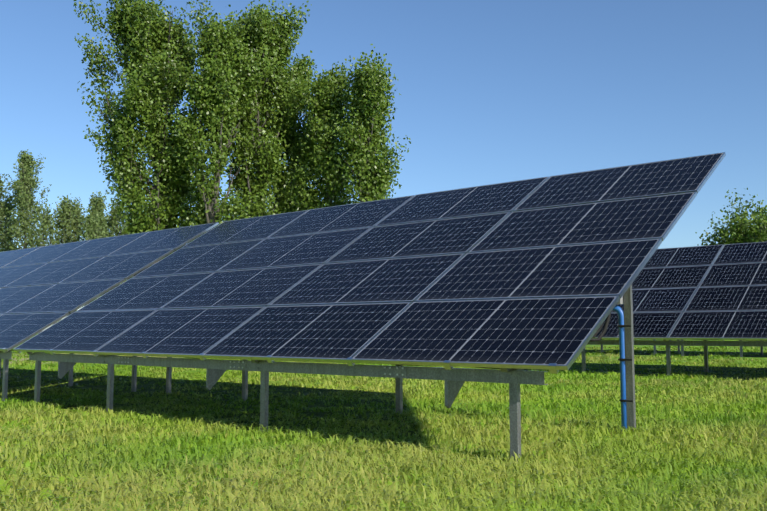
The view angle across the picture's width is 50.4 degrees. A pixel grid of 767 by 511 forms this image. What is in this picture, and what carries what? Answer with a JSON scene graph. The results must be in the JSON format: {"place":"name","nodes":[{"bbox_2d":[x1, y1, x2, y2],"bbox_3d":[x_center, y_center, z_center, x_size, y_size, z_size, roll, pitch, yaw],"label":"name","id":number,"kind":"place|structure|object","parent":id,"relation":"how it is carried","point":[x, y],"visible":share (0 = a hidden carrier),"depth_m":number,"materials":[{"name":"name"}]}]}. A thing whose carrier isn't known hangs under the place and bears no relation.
{"place":"outdoors","nodes":[
{"label":"outdoors","id":0,"kind":"place"},
{"bbox_2d":[0,333,766,510],"bbox_3d":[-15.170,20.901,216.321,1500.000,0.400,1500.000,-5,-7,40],"label":"ground","id":1,"kind":"structure","parent":0,"point":[528,412],"depth_m":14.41,"materials":[{"name":"green plant"}]},
{"bbox_2d":[0,174,14,251],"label":"poplar tree","id":2,"kind":"object","parent":1,"relation":"on","point":[2,208],"visible":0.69,"depth_m":120.22,"materials":[{"name":"green plant"}]},
{"bbox_2d":[0,189,23,251],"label":"poplar tree","id":3,"kind":"object","parent":1,"relation":"on","point":[6,231],"visible":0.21,"depth_m":123.80,"materials":[{"name":"green plant"}]},
{"bbox_2d":[1,149,51,250],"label":"poplar tree","id":4,"kind":"object","parent":1,"relation":"on","point":[24,185],"visible":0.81,"depth_m":117.32,"materials":[{"name":"green plant"}]},
{"bbox_2d":[22,203,61,333],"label":"poplar tree","id":5,"kind":"object","parent":1,"relation":"on","point":[45,218],"visible":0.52,"depth_m":109.30,"materials":[{"name":"green plant"}]},
{"bbox_2d":[50,193,77,324],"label":"poplar tree","id":6,"kind":"object","parent":1,"relation":"on","point":[62,225],"visible":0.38,"depth_m":111.75,"materials":[{"name":"green plant"}]},
{"bbox_2d":[60,197,84,316],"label":"poplar tree","id":7,"kind":"object","parent":1,"relation":"on","point":[75,228],"visible":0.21,"depth_m":114.70,"materials":[{"name":"green plant"}]},
{"bbox_2d":[70,197,108,306],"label":"poplar tree","id":8,"kind":"object","parent":1,"relation":"on","point":[91,226],"visible":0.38,"depth_m":107.16,"materials":[{"name":"green plant"}]},
{"bbox_2d":[81,191,108,302],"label":"poplar tree","id":9,"kind":"object","parent":1,"relation":"on","point":[96,204],"visible":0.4,"depth_m":111.33,"materials":[{"name":"green plant"}]},
{"bbox_2d":[101,207,114,295],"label":"poplar tree","id":10,"kind":"object","parent":1,"relation":"on","point":[109,224],"visible":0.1,"depth_m":117.08,"materials":[{"name":"green plant"}]},
{"bbox_2d":[0,222,218,400],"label":"solar table","id":11,"kind":"object","parent":1,"relation":"on","point":[42,288],"visible":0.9,"depth_m":14.19,"materials":[{"name":"blue glass"}]},
{"bbox_2d":[107,199,127,291],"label":"poplar tree","id":12,"kind":"object","parent":1,"relation":"on","point":[114,228],"visible":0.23,"depth_m":114.65,"materials":[{"name":"green plant"}]},
{"bbox_2d":[73,0,199,267],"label":"poplar tree","id":13,"kind":"object","parent":1,"relation":"on","point":[144,31],"visible":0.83,"depth_m":45.19,"materials":[{"name":"green plant"}]},
{"bbox_2d":[156,0,274,243],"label":"poplar tree","id":14,"kind":"object","parent":1,"relation":"on","point":[217,95],"visible":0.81,"depth_m":44.05,"materials":[{"name":"green plant"}]},
{"bbox_2d":[219,0,315,218],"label":"poplar tree","id":15,"kind":"object","parent":1,"relation":"on","point":[259,145],"visible":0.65,"depth_m":46.65,"materials":[{"name":"green plant"}]},
{"bbox_2d":[268,50,316,213],"bbox_3d":[-5.361,-3.545,49.283,3.824,18.311,4.582,-5,-7,40],"label":"poplar tree","id":16,"kind":"object","parent":1,"relation":"on","point":[298,121],"visible":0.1,"depth_m":49.17,"materials":[{"name":"green plant"}]},
{"bbox_2d":[281,61,355,211],"bbox_3d":[-3.047,-3.041,46.147,4.454,16.697,4.837,-5,-7,40],"label":"poplar tree","id":17,"kind":"object","parent":1,"relation":"on","point":[328,93],"visible":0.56,"depth_m":45.83,"materials":[{"name":"green plant"}]},
{"bbox_2d":[322,44,410,205],"bbox_3d":[-0.883,-3.182,44.142,4.595,16.626,4.362,1,-5,-12],"label":"poplar tree","id":18,"kind":"object","parent":1,"relation":"on","point":[365,138],"visible":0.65,"depth_m":43.88,"materials":[{"name":"green plant"}]},
{"bbox_2d":[13,152,725,460],"bbox_3d":[-0.724,0.608,9.944,8.441,3.188,3.643,-5,-7,40],"label":"solar table","id":19,"kind":"object","parent":1,"relation":"on","point":[512,280],"visible":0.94,"depth_m":8.61,"materials":[{"name":"blue glass"}]},
{"bbox_2d":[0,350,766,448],"bbox_3d":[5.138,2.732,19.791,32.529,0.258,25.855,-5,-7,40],"label":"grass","id":20,"kind":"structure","parent":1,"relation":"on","point":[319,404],"depth_m":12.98,"materials":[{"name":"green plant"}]},
{"bbox_2d":[601,339,679,354],"bbox_3d":[7.397,2.346,31.091,8.442,3.185,3.639,-5,-7,40],"label":"solar table","id":21,"kind":"object","parent":20,"relation":"on","point":[654,347],"depth_m":29.09,"materials":[{"name":"grey metal"}]},
{"bbox_2d":[681,339,762,356],"bbox_3d":[13.948,1.828,25.512,8.440,3.186,3.642,-5,-7,40],"label":"solar table","id":22,"kind":"object","parent":20,"relation":"on","point":[741,350],"visible":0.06,"depth_m":26.87,"materials":[{"name":"grey metal"}]},
{"bbox_2d":[581,242,766,375],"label":"solar table","id":23,"kind":"object","parent":1,"relation":"on","point":[710,292],"visible":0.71,"depth_m":17.22,"materials":[{"name":"blue glass"}]},
{"bbox_2d":[695,205,766,340],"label":"tree","id":24,"kind":"object","parent":1,"relation":"on","point":[740,231],"visible":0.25,"depth_m":54.82,"materials":[{"name":"green plant"}]},
{"bbox_2d":[723,188,766,241],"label":"tree","id":25,"kind":"object","parent":1,"relation":"on","point":[746,206],"visible":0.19,"depth_m":58.74,"materials":[{"name":"green plant"}]},
{"bbox_2d":[0,0,766,330],"label":"sky","id":26,"kind":"structure","parent":0,"point":[492,91],"materials":[{"name":"blue"}]}
]}

